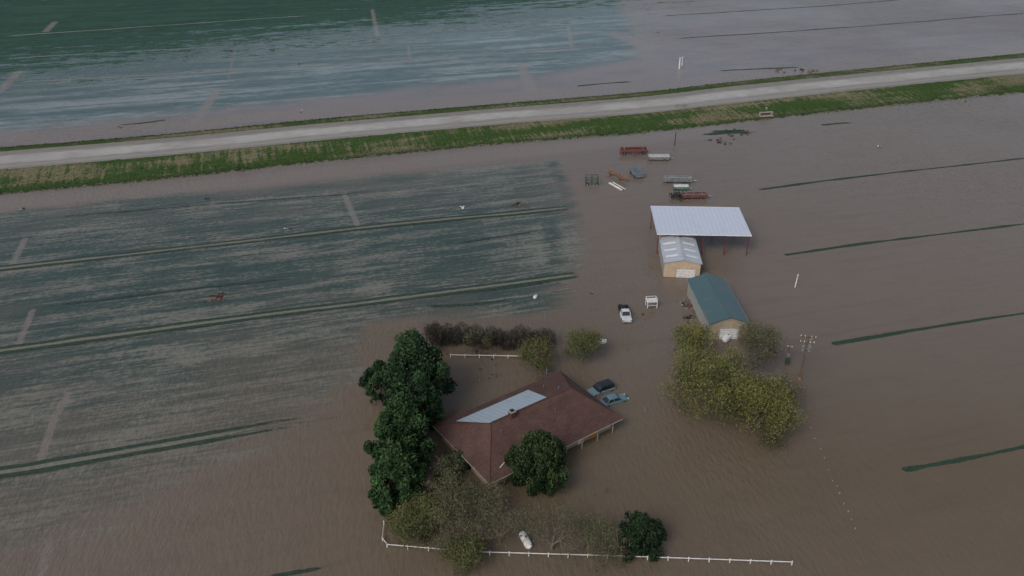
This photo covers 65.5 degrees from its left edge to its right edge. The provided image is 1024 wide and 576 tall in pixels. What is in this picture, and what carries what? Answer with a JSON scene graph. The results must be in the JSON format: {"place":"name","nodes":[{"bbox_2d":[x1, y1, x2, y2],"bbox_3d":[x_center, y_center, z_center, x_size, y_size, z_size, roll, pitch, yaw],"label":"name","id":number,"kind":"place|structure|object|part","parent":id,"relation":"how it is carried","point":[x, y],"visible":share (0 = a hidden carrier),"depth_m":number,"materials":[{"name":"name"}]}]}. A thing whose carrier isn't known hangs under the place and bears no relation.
{"place":"outdoors","nodes":[
{"label":"outdoors","id":0,"kind":"place"},
{"bbox_2d":[0,0,1023,575],"bbox_3d":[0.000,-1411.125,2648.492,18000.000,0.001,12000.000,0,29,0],"label":"flood water","id":1,"kind":"structure","parent":0,"point":[880,414],"depth_m":155.20,"materials":[{"name":"brown liquid"}]},
{"bbox_2d":[122,119,165,124],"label":"field berm","id":2,"kind":"structure","parent":1,"relation":"on","point":[144,122],"depth_m":243.83,"materials":[{"name":"green plant"}]},
{"bbox_2d":[0,419,294,477],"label":"field berm","id":3,"kind":"structure","parent":1,"relation":"on","point":[51,464],"depth_m":113.17,"materials":[{"name":"green plant"}]},
{"bbox_2d":[12,15,309,35],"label":"field berm","id":4,"kind":"structure","parent":1,"relation":"on","point":[149,26],"depth_m":367.62,"materials":[{"name":"green plant"}]},
{"bbox_2d":[56,279,282,305],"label":"crop row line","id":5,"kind":"object","parent":1,"relation":"on","point":[171,291],"visible":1,"depth_m":153.10,"materials":[{"name":"green plant"}]},
{"bbox_2d":[71,193,347,215],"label":"crop row line","id":6,"kind":"object","parent":1,"relation":"on","point":[218,203],"visible":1,"depth_m":189.90,"materials":[{"name":"green plant"}]},
{"bbox_2d":[203,292,225,302],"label":"floating debris","id":7,"kind":"object","parent":1,"relation":"on","point":[216,297],"visible":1,"depth_m":150.84,"materials":[{"name":"wood"}]},
{"bbox_2d":[16,28,492,57],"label":"field berm","id":8,"kind":"structure","parent":1,"relation":"on","point":[252,44],"depth_m":334.05,"materials":[{"name":"green plant"}]},
{"bbox_2d":[0,206,567,270],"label":"field berm","id":9,"kind":"structure","parent":1,"relation":"on","point":[235,242],"depth_m":174.58,"materials":[{"name":"green plant"}]},
{"bbox_2d":[0,273,576,353],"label":"field berm","id":10,"kind":"structure","parent":1,"relation":"on","point":[76,340],"depth_m":145.37,"materials":[{"name":"green plant"}]},
{"bbox_2d":[272,568,319,575],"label":"crop row line","id":11,"kind":"object","parent":1,"relation":"on","point":[296,572],"visible":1,"depth_m":94.57,"materials":[{"name":"green plant"}]},
{"bbox_2d":[16,45,599,82],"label":"field berm","id":12,"kind":"structure","parent":1,"relation":"on","point":[302,66],"depth_m":302.12,"materials":[{"name":"green plant"}]},
{"bbox_2d":[358,359,391,405],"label":"evergreen tree","id":13,"kind":"object","parent":1,"relation":"in","point":[369,379],"visible":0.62,"depth_m":120.14,"materials":[{"name":"green plant"}]},
{"bbox_2d":[366,446,427,516],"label":"evergreen tree","id":14,"kind":"object","parent":1,"relation":"in","point":[404,470],"visible":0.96,"depth_m":100.21,"materials":[{"name":"green plant"}]},
{"bbox_2d":[362,392,436,466],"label":"evergreen tree","id":15,"kind":"object","parent":1,"relation":"on","point":[402,423],"visible":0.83,"depth_m":105.81,"materials":[{"name":"green plant"}]},
{"bbox_2d":[381,490,443,551],"bbox_3d":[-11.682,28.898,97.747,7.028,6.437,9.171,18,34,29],"label":"budding tree","id":16,"kind":"object","parent":1,"relation":"in","point":[408,529],"visible":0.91,"depth_m":96.55,"materials":[{"name":"green plant"}]},
{"bbox_2d":[377,327,458,404],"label":"evergreen tree","id":17,"kind":"object","parent":1,"relation":"in","point":[413,351],"visible":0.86,"depth_m":116.46,"materials":[{"name":"green plant"}]},
{"bbox_2d":[403,371,444,431],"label":"evergreen tree","id":18,"kind":"object","parent":1,"relation":"on","point":[420,389],"visible":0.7,"depth_m":112.68,"materials":[{"name":"green plant"}]},
{"bbox_2d":[419,320,445,346],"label":"bare tree","id":19,"kind":"object","parent":1,"relation":"on","point":[433,334],"visible":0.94,"depth_m":133.52,"materials":[{"name":"plant"}]},
{"bbox_2d":[432,466,458,490],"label":"evergreen shrub","id":20,"kind":"object","parent":1,"relation":"in","point":[436,474],"visible":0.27,"depth_m":106.02,"materials":[{"name":"green plant"}]},
{"bbox_2d":[430,452,471,482],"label":"bush","id":21,"kind":"object","parent":1,"relation":"on","point":[441,466],"visible":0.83,"depth_m":105.54,"materials":[{"name":"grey plant"}]},
{"bbox_2d":[419,467,483,527],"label":"budding tree","id":22,"kind":"object","parent":1,"relation":"on","point":[439,494],"visible":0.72,"depth_m":101.28,"materials":[{"name":"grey plant"}]},
{"bbox_2d":[440,447,470,473],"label":"evergreen shrub","id":23,"kind":"object","parent":1,"relation":"in","point":[463,462],"visible":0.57,"depth_m":109.07,"materials":[{"name":"green plant"}]},
{"bbox_2d":[421,489,494,560],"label":"budding tree","id":24,"kind":"object","parent":1,"relation":"on","point":[445,516],"visible":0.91,"depth_m":96.08,"materials":[{"name":"grey plant"}]},
{"bbox_2d":[433,531,492,575],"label":"budding tree","id":25,"kind":"object","parent":1,"relation":"in","point":[469,555],"visible":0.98,"depth_m":93.57,"materials":[{"name":"green plant"}]},
{"bbox_2d":[430,300,499,306],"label":"crop row line","id":26,"kind":"object","parent":1,"relation":"on","point":[470,304],"visible":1,"depth_m":148.84,"materials":[{"name":"green plant"}]},
{"bbox_2d":[458,324,493,354],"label":"bare tree","id":27,"kind":"object","parent":1,"relation":"on","point":[481,341],"visible":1,"depth_m":132.22,"materials":[{"name":"grey plant"}]},
{"bbox_2d":[450,354,513,357],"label":"white fence","id":28,"kind":"object","parent":1,"relation":"in","point":[479,355],"visible":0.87,"depth_m":133.36,"materials":[{"name":"paint"}]},
{"bbox_2d":[452,475,512,522],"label":"budding tree","id":29,"kind":"object","parent":1,"relation":"on","point":[470,492],"visible":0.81,"depth_m":100.70,"materials":[{"name":"brown plant"}]},
{"bbox_2d":[425,321,559,350],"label":"bare hedge","id":30,"kind":"object","parent":1,"relation":"in","point":[450,334],"visible":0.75,"depth_m":135.71,"materials":[{"name":"brown plant"}]},
{"bbox_2d":[455,489,537,549],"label":"budding tree","id":31,"kind":"object","parent":1,"relation":"on","point":[494,518],"visible":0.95,"depth_m":95.75,"materials":[{"name":"grey plant"}]},
{"bbox_2d":[452,282,543,294],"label":"crop row line","id":32,"kind":"object","parent":1,"relation":"on","point":[499,288],"visible":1,"depth_m":153.95,"materials":[{"name":"green plant"}]},
{"bbox_2d":[466,231,535,242],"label":"crop row line","id":33,"kind":"object","parent":1,"relation":"on","point":[492,237],"visible":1,"depth_m":173.33,"materials":[{"name":"green plant"}]},
{"bbox_2d":[511,202,529,209],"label":"floating debris","id":34,"kind":"object","parent":1,"relation":"on","point":[519,203],"visible":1,"depth_m":189.09,"materials":[{"name":"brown wood"}]},
{"bbox_2d":[519,531,532,548],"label":"propane tank","id":35,"kind":"object","parent":1,"relation":"on","point":[524,538],"visible":0.87,"depth_m":98.03,"materials":[{"name":"white metal"}]},
{"bbox_2d":[443,426,610,487],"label":"walls","id":36,"kind":"structure","parent":1,"relation":"in","point":[509,476],"depth_m":113.47,"materials":[{"name":"beige paint"}]},
{"bbox_2d":[432,374,622,483],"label":"fascia boards","id":37,"kind":"object","parent":36,"relation":"on","point":[534,462],"visible":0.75,"depth_m":112.17,"materials":[{"name":"white wood"}]},
{"bbox_2d":[434,371,621,482],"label":"hip roof","id":38,"kind":"structure","parent":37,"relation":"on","point":[575,417],"depth_m":112.92,"materials":[{"name":"tile"}]},
{"bbox_2d":[457,390,546,422],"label":"metal roof panel","id":39,"kind":"structure","parent":38,"relation":"on","point":[492,413],"depth_m":115.16,"materials":[{"name":"silver metal"}]},
{"bbox_2d":[508,408,515,418],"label":"chimney","id":40,"kind":"object","parent":38,"relation":"on","point":[512,413],"visible":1,"depth_m":111.79,"materials":[{"name":"brick"}]},
{"bbox_2d":[433,370,622,481],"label":"ridge caps","id":41,"kind":"object","parent":38,"relation":"on","point":[518,411],"visible":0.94,"depth_m":113.49,"materials":[{"name":"tile"}]},
{"bbox_2d":[503,429,569,497],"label":"round tree","id":42,"kind":"object","parent":1,"relation":"in","point":[546,453],"visible":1,"depth_m":104.19,"materials":[{"name":"green plant"}]},
{"bbox_2d":[513,331,561,379],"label":"budding tree","id":43,"kind":"object","parent":1,"relation":"in","point":[526,354],"visible":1,"depth_m":128.17,"materials":[{"name":"green plant"}]},
{"bbox_2d":[515,497,584,571],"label":"budding tree","id":44,"kind":"object","parent":1,"relation":"in","point":[567,521],"visible":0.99,"depth_m":95.85,"materials":[{"name":"grey plant"}]},
{"bbox_2d":[560,324,606,360],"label":"budding tree","id":45,"kind":"object","parent":1,"relation":"in","point":[581,341],"visible":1,"depth_m":130.65,"materials":[{"name":"green plant"}]},
{"bbox_2d":[382,520,792,564],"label":"white fence","id":46,"kind":"object","parent":1,"relation":"in","point":[647,556],"visible":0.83,"depth_m":96.26,"materials":[{"name":"paint"}]},
{"bbox_2d":[566,424,613,452],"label":"porch posts","id":47,"kind":"object","parent":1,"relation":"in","point":[597,438],"visible":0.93,"depth_m":114.41,"materials":[{"name":"white wood"}]},
{"bbox_2d":[585,174,598,184],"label":"green frame cart","id":48,"kind":"object","parent":1,"relation":"on","point":[591,177],"visible":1,"depth_m":199.77,"materials":[{"name":"metal"}]},
{"bbox_2d":[587,378,615,396],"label":"parked suv","id":49,"kind":"object","parent":1,"relation":"on","point":[602,387],"visible":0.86,"depth_m":125.07,"materials":[{"name":"silver metal"}]},
{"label":"windows","id":50,"kind":"part","parent":49,"relation":"part of","materials":[{"name":"black glass"}]},
{"bbox_2d":[567,509,636,573],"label":"budding tree","id":51,"kind":"object","parent":1,"relation":"in","point":[605,530],"visible":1,"depth_m":94.81,"materials":[{"name":"grey plant"}]},
{"bbox_2d":[578,81,628,85],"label":"field berm","id":52,"kind":"structure","parent":1,"relation":"on","point":[601,83],"depth_m":282.47,"materials":[{"name":"green plant"}]},
{"bbox_2d":[599,393,628,406],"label":"parked sedan","id":53,"kind":"object","parent":1,"relation":"on","point":[609,400],"visible":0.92,"depth_m":122.69,"materials":[{"name":"blue paint"}]},
{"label":"windows","id":54,"kind":"part","parent":53,"relation":"part of","materials":[{"name":"glass"}]},
{"bbox_2d":[606,169,628,180],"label":"orange conveyor","id":55,"kind":"object","parent":1,"relation":"on","point":[617,174],"visible":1,"depth_m":203.69,"materials":[{"name":"metal"}]},
{"bbox_2d":[609,182,625,189],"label":"irrigation pipe stack","id":56,"kind":"object","parent":1,"relation":"on","point":[616,186],"visible":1,"depth_m":198.67,"materials":[{"name":"white paint"}]},
{"bbox_2d":[618,304,631,322],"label":"pickup truck","id":57,"kind":"object","parent":1,"relation":"on","point":[624,313],"visible":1,"depth_m":144.01,"materials":[{"name":"white paint"}]},
{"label":"windows","id":58,"kind":"part","parent":57,"relation":"part of","materials":[{"name":"black glass"}]},
{"bbox_2d":[620,147,647,155],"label":"red harrow","id":59,"kind":"object","parent":1,"relation":"on","point":[623,150],"visible":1,"depth_m":219.05,"materials":[{"name":"paint"}]},
{"bbox_2d":[629,167,644,177],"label":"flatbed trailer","id":60,"kind":"object","parent":1,"relation":"on","point":[637,172],"visible":1,"depth_m":205.24,"materials":[{"name":"paint"}]},
{"bbox_2d":[617,510,667,563],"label":"round bush","id":61,"kind":"object","parent":1,"relation":"in","point":[646,528],"visible":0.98,"depth_m":95.34,"materials":[{"name":"green plant"}]},
{"bbox_2d":[645,296,657,307],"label":"white water cart","id":62,"kind":"object","parent":1,"relation":"on","point":[651,301],"visible":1,"depth_m":147.52,"materials":[{"name":"paint"}]},
{"bbox_2d":[647,154,673,160],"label":"grey trailer","id":63,"kind":"object","parent":1,"relation":"on","point":[653,157],"visible":1,"depth_m":214.76,"materials":[{"name":"metal"}]},
{"bbox_2d":[669,191,684,200],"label":"cultivator","id":64,"kind":"object","parent":1,"relation":"on","point":[675,194],"visible":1,"depth_m":192.01,"materials":[{"name":"black metal"}]},
{"bbox_2d":[663,175,696,183],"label":"grain trailer","id":65,"kind":"object","parent":1,"relation":"on","point":[673,178],"visible":0.95,"depth_m":200.65,"materials":[{"name":"metal"}]},
{"bbox_2d":[658,235,702,277],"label":"white roof shed","id":66,"kind":"structure","parent":1,"relation":"in","point":[679,256],"depth_m":158.51,"materials":[{"name":"metal"}]},
{"bbox_2d":[675,268,695,277],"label":"garage door","id":67,"kind":"structure","parent":66,"relation":"in","point":[680,272],"depth_m":157.48,"materials":[{"name":"white paint"}]},
{"bbox_2d":[673,184,692,190],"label":"teal sprayer","id":68,"kind":"object","parent":1,"relation":"on","point":[678,187],"visible":0.98,"depth_m":196.60,"materials":[{"name":"paint"}]},
{"bbox_2d":[677,298,694,311],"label":"scrap pile","id":69,"kind":"object","parent":1,"relation":"on","point":[687,302],"visible":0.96,"depth_m":148.60,"materials":[{"name":"brown metal"}]},
{"bbox_2d":[683,314,694,321],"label":"scrap pile","id":70,"kind":"object","parent":1,"relation":"on","point":[689,318],"visible":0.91,"depth_m":144.41,"materials":[{"name":"metal"}]},
{"bbox_2d":[664,315,723,364],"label":"willow tree","id":71,"kind":"object","parent":1,"relation":"in","point":[700,333],"visible":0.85,"depth_m":128.47,"materials":[{"name":"green plant"}]},
{"bbox_2d":[680,191,709,199],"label":"red trailer","id":72,"kind":"object","parent":1,"relation":"on","point":[699,195],"visible":0.98,"depth_m":191.99,"materials":[{"name":"metal"}]},
{"bbox_2d":[650,206,751,254],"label":"pole barn","id":73,"kind":"structure","parent":1,"relation":"in","point":[700,221],"depth_m":169.07,"materials":[{"name":"white metal"}]},
{"bbox_2d":[657,341,765,426],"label":"willow tree","id":74,"kind":"object","parent":1,"relation":"in","point":[712,398],"visible":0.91,"depth_m":117.02,"materials":[{"name":"green plant"}]},
{"bbox_2d":[687,272,749,338],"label":"teal roof shed","id":75,"kind":"structure","parent":1,"relation":"in","point":[713,300],"depth_m":141.80,"materials":[{"name":"metal"}]},
{"bbox_2d":[718,328,739,338],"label":"garage door","id":76,"kind":"structure","parent":75,"relation":"in","point":[722,331],"depth_m":137.99,"materials":[{"name":"white paint"}]},
{"bbox_2d":[704,131,748,134],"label":"grass spit","id":77,"kind":"object","parent":1,"relation":"on","point":[716,133],"depth_m":235.45,"materials":[{"name":"green plant"}]},
{"bbox_2d":[722,334,731,342],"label":"propane tank","id":78,"kind":"object","parent":1,"relation":"in","point":[725,339],"visible":0.8,"depth_m":137.60,"materials":[{"name":"white metal"}]},
{"bbox_2d":[713,130,743,131],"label":"grass spit","id":79,"kind":"object","parent":1,"relation":"on","point":[726,130],"depth_m":237.05,"materials":[{"name":"green plant"}]},
{"bbox_2d":[724,129,751,136],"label":"floating debris","id":80,"kind":"object","parent":1,"relation":"on","point":[746,132],"visible":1,"depth_m":234.58,"materials":[{"name":"brown"}]},
{"bbox_2d":[722,316,787,372],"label":"willow tree","id":81,"kind":"object","parent":1,"relation":"in","point":[749,337],"visible":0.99,"depth_m":126.66,"materials":[{"name":"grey plant"}]},
{"bbox_2d":[722,67,797,70],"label":"field berm","id":82,"kind":"structure","parent":1,"relation":"on","point":[761,68],"depth_m":300.81,"materials":[{"name":"green plant"}]},
{"bbox_2d":[718,368,810,454],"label":"willow tree","id":83,"kind":"object","parent":1,"relation":"in","point":[769,396],"visible":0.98,"depth_m":113.42,"materials":[{"name":"green plant"}]},
{"bbox_2d":[759,107,772,116],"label":"culvert gate","id":84,"kind":"structure","parent":1,"relation":"in","point":[767,114],"depth_m":248.72,"materials":[{"name":"concrete"}]},
{"bbox_2d":[666,0,893,15],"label":"field berm","id":85,"kind":"structure","parent":1,"relation":"on","point":[780,8],"depth_m":403.93,"materials":[{"name":"green plant"}]},
{"bbox_2d":[763,369,809,410],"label":"willow tree","id":86,"kind":"object","parent":1,"relation":"on","point":[793,388],"visible":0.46,"depth_m":119.76,"materials":[{"name":"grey plant"}]},
{"bbox_2d":[785,345,792,364],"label":"meter pole","id":87,"kind":"object","parent":1,"relation":"in","point":[787,360],"visible":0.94,"depth_m":130.95,"materials":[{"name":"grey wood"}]},
{"bbox_2d":[798,335,815,379],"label":"utility pole","id":88,"kind":"object","parent":1,"relation":"in","point":[804,348],"visible":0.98,"depth_m":125.08,"materials":[{"name":"brown wood"}]},
{"bbox_2d":[821,122,849,124],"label":"grass spit","id":89,"kind":"object","parent":1,"relation":"on","point":[834,123],"depth_m":242.85,"materials":[{"name":"green plant"}]},
{"bbox_2d":[679,13,1022,38],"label":"field berm","id":90,"kind":"structure","parent":1,"relation":"on","point":[848,27],"depth_m":365.68,"materials":[{"name":"green plant"}]},
{"bbox_2d":[759,158,1023,189],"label":"field berm","id":91,"kind":"structure","parent":1,"relation":"on","point":[796,184],"depth_m":205.61,"materials":[{"name":"green plant"}]},
{"bbox_2d":[785,223,1023,254],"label":"field berm","id":92,"kind":"structure","parent":1,"relation":"on","point":[869,242],"depth_m":172.46,"materials":[{"name":"green plant"}]},
{"bbox_2d":[832,313,1023,344],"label":"field berm","id":93,"kind":"structure","parent":1,"relation":"on","point":[864,338],"depth_m":140.84,"materials":[{"name":"green plant"}]},
{"bbox_2d":[902,445,1023,471],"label":"field berm","id":94,"kind":"structure","parent":1,"relation":"on","point":[918,467],"depth_m":111.57,"materials":[{"name":"green plant"}]},
{"bbox_2d":[0,74,1023,194],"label":"grass embankment","id":95,"kind":"structure","parent":0,"point":[582,126],"depth_m":230.90,"materials":[{"name":"green plant"}]},
{"bbox_2d":[0,58,1023,169],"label":"gravel road","id":96,"kind":"structure","parent":0,"point":[26,158],"depth_m":244.94,"materials":[{"name":"grey gravel"}]},
{"bbox_2d":[0,53,1023,151],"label":"road verge","id":97,"kind":"structure","parent":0,"point":[701,87],"depth_m":257.50,"materials":[{"name":"green plant"}]}
]}

